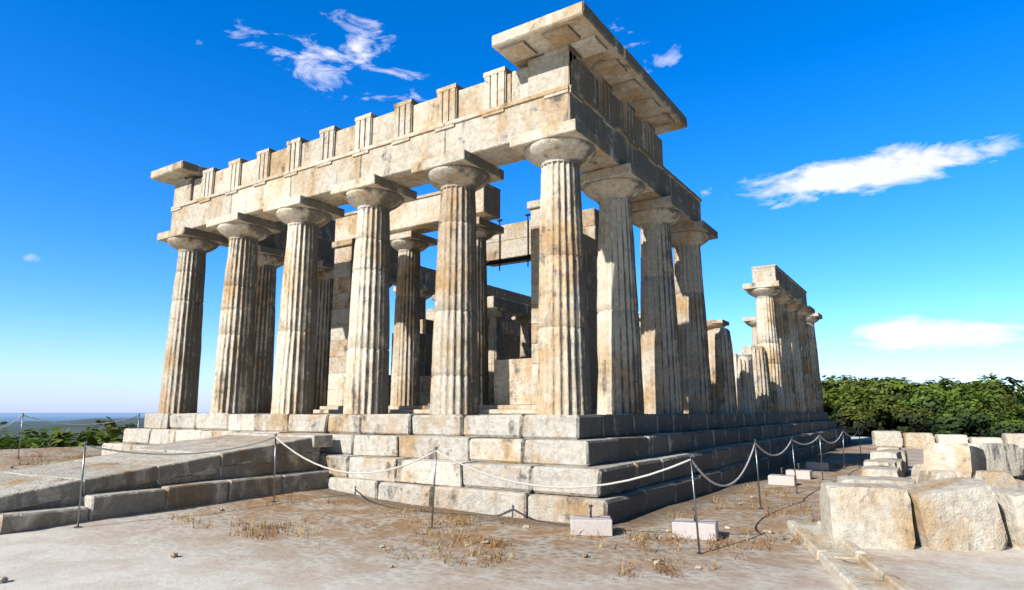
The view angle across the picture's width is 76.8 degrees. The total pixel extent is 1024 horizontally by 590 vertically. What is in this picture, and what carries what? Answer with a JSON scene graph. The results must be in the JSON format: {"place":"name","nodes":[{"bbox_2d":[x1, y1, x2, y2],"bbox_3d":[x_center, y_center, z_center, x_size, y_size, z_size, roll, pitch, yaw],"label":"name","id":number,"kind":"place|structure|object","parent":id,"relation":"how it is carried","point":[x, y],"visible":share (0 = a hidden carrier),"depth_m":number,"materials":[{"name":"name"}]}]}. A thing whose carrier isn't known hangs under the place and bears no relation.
{"place":"outdoors","nodes":[
{"label":"outdoors","id":0,"kind":"place"},
{"bbox_2d":[0,413,145,422],"bbox_3d":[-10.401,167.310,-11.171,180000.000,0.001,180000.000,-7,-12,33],"label":"sea","id":1,"kind":"structure","parent":0,"point":[13,417],"depth_m":20831.73,"materials":[{"name":"blue liquid"}]},
{"bbox_2d":[0,415,858,487],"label":"barrier rope","id":2,"kind":"object","parent":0,"point":[605,484],"visible":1,"depth_m":9.67,"materials":[{"name":"beige fabric"}]},
{"bbox_2d":[0,417,1023,589],"bbox_3d":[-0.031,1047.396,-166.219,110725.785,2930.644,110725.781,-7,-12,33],"label":"ground","id":3,"kind":"structure","parent":0,"point":[129,552],"depth_m":7.73,"materials":[{"name":"beige soil"}]},
{"bbox_2d":[0,441,32,449],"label":"bush","id":4,"kind":"object","parent":3,"relation":"on","point":[15,445],"visible":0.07,"depth_m":22.08,"materials":[{"name":"green plant"}]},
{"bbox_2d":[0,426,106,449],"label":"bush","id":5,"kind":"object","parent":3,"relation":"on","point":[34,441],"visible":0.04,"depth_m":29.73,"materials":[{"name":"green plant"}]},
{"bbox_2d":[0,421,119,445],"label":"bush","id":6,"kind":"object","parent":3,"relation":"on","point":[44,435],"visible":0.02,"depth_m":34.43,"materials":[{"name":"green plant"}]},
{"bbox_2d":[24,416,139,448],"bbox_3d":[-17.477,7.370,25.550,6.999,5.025,6.586,-1,-10,4],"label":"bush","id":7,"kind":"object","parent":3,"relation":"on","point":[60,436],"visible":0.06,"depth_m":26.63,"materials":[{"name":"green plant"}]},
{"bbox_2d":[76,435,122,446],"bbox_3d":[-15.007,7.444,26.750,6.383,3.344,5.217,7,-12,-32],"label":"bush","id":8,"kind":"object","parent":3,"relation":"on","point":[82,444],"visible":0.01,"depth_m":25.12,"materials":[{"name":"green plant"}]},
{"bbox_2d":[0,432,332,534],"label":"ramp","id":9,"kind":"structure","parent":3,"relation":"on","point":[119,484],"depth_m":10.63,"materials":[{"name":"stone"}]},
{"bbox_2d":[0,496,773,582],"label":"stones","id":10,"kind":"object","parent":3,"relation":"on","point":[3,579],"visible":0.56,"depth_m":7.36,"materials":[{"name":"stone"}]},
{"bbox_2d":[17,413,862,553],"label":"rope barrier posts","id":11,"kind":"object","parent":3,"relation":"on","point":[436,448],"visible":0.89,"depth_m":9.38,"materials":[{"name":"grey metal"}]},
{"bbox_2d":[13,452,909,580],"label":"dry grass tufts","id":12,"kind":"object","parent":3,"relation":"on","point":[639,537],"visible":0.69,"depth_m":8.53,"materials":[{"name":"brown plant"}]},
{"bbox_2d":[101,412,850,523],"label":"platform","id":13,"kind":"structure","parent":3,"relation":"on","point":[569,450],"depth_m":12.14,"materials":[{"name":"stone"}]},
{"bbox_2d":[313,184,640,413],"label":"cella","id":14,"kind":"structure","parent":13,"relation":"on","point":[508,360],"depth_m":19.39,"materials":[{"name":"stone"}]},
{"bbox_2d":[487,214,530,270],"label":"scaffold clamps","id":15,"kind":"object","parent":14,"relation":"attached to","point":[516,259],"visible":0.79,"depth_m":20.94,"materials":[{"name":"grey metal"}]},
{"bbox_2d":[157,119,823,414],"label":"columns","id":16,"kind":"structure","parent":13,"relation":"on","point":[672,353],"depth_m":15.65,"materials":[{"name":"stone"}]},
{"bbox_2d":[151,1,806,322],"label":"entablature","id":17,"kind":"structure","parent":16,"relation":"on","point":[580,64],"depth_m":14.36,"materials":[{"name":"stone"}]},
{"bbox_2d":[570,462,828,540],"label":"stone blocks","id":18,"kind":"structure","parent":3,"relation":"on","point":[603,525],"depth_m":8.65,"materials":[{"name":"white stone"}]},
{"bbox_2d":[589,456,817,520],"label":"weight studs","id":19,"kind":"object","parent":18,"relation":"on","point":[591,506],"visible":0.77,"depth_m":8.85,"materials":[{"name":"grey metal"}]},
{"bbox_2d":[821,375,863,393],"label":"pine tree","id":20,"kind":"object","parent":3,"relation":"on","point":[828,381],"visible":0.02,"depth_m":70.93,"materials":[{"name":"green plant"}]},
{"bbox_2d":[823,394,867,428],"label":"pine tree","id":21,"kind":"object","parent":3,"relation":"on","point":[841,410],"visible":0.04,"depth_m":51.92,"materials":[{"name":"green plant"}]},
{"bbox_2d":[822,385,872,406],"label":"pine tree","id":22,"kind":"object","parent":3,"relation":"on","point":[826,392],"visible":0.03,"depth_m":62.42,"materials":[{"name":"green plant"}]},
{"bbox_2d":[787,520,914,589],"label":"stone gutter","id":23,"kind":"object","parent":3,"relation":"on","point":[847,564],"visible":0.91,"depth_m":6.87,"materials":[{"name":"beige stone"}]},
{"bbox_2d":[830,375,884,402],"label":"pine tree","id":24,"kind":"object","parent":3,"relation":"on","point":[862,383],"visible":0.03,"depth_m":73.38,"materials":[{"name":"green plant"}]},
{"bbox_2d":[851,376,882,385],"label":"pine tree","id":25,"kind":"object","parent":3,"relation":"on","point":[871,380],"depth_m":96.96,"materials":[{"name":"green plant"}]},
{"bbox_2d":[822,377,917,435],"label":"pine tree","id":26,"kind":"object","parent":3,"relation":"on","point":[895,389],"visible":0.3,"depth_m":56.52,"materials":[{"name":"green plant"}]},
{"bbox_2d":[839,400,939,437],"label":"pine tree","id":27,"kind":"object","parent":3,"relation":"on","point":[906,419],"visible":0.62,"depth_m":47.96,"materials":[{"name":"green plant"}]},
{"bbox_2d":[819,431,1023,550],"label":"stone blocks","id":28,"kind":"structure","parent":3,"relation":"on","point":[958,492],"depth_m":8.06,"materials":[{"name":"stone"}]},
{"bbox_2d":[884,381,971,435],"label":"pine tree","id":29,"kind":"object","parent":3,"relation":"on","point":[929,396],"visible":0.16,"depth_m":50.18,"materials":[{"name":"green plant"}]},
{"bbox_2d":[919,379,1008,406],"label":"pine tree","id":30,"kind":"object","parent":3,"relation":"on","point":[962,391],"visible":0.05,"depth_m":53.43,"materials":[{"name":"green plant"}]},
{"bbox_2d":[915,376,1022,403],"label":"pine tree","id":31,"kind":"object","parent":3,"relation":"on","point":[1004,394],"visible":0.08,"depth_m":79.75,"materials":[{"name":"green plant"}]},
{"bbox_2d":[922,394,1023,437],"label":"pine tree","id":32,"kind":"object","parent":3,"relation":"on","point":[962,418],"visible":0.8,"depth_m":43.35,"materials":[{"name":"green plant"}]},
{"bbox_2d":[955,373,1023,394],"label":"pine tree","id":33,"kind":"object","parent":3,"relation":"on","point":[993,378],"visible":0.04,"depth_m":90.72,"materials":[{"name":"green plant"}]},
{"bbox_2d":[974,399,1022,419],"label":"pine tree","id":34,"kind":"object","parent":3,"relation":"on","point":[1009,406],"visible":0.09,"depth_m":45.26,"materials":[{"name":"green plant"}]},
{"bbox_2d":[1003,385,1023,406],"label":"pine tree","id":35,"kind":"object","parent":3,"relation":"on","point":[1020,400],"visible":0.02,"depth_m":81.08,"materials":[{"name":"green plant"}]},
{"bbox_2d":[0,0,1023,412],"label":"sky","id":36,"kind":"structure","parent":0,"point":[870,152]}
]}

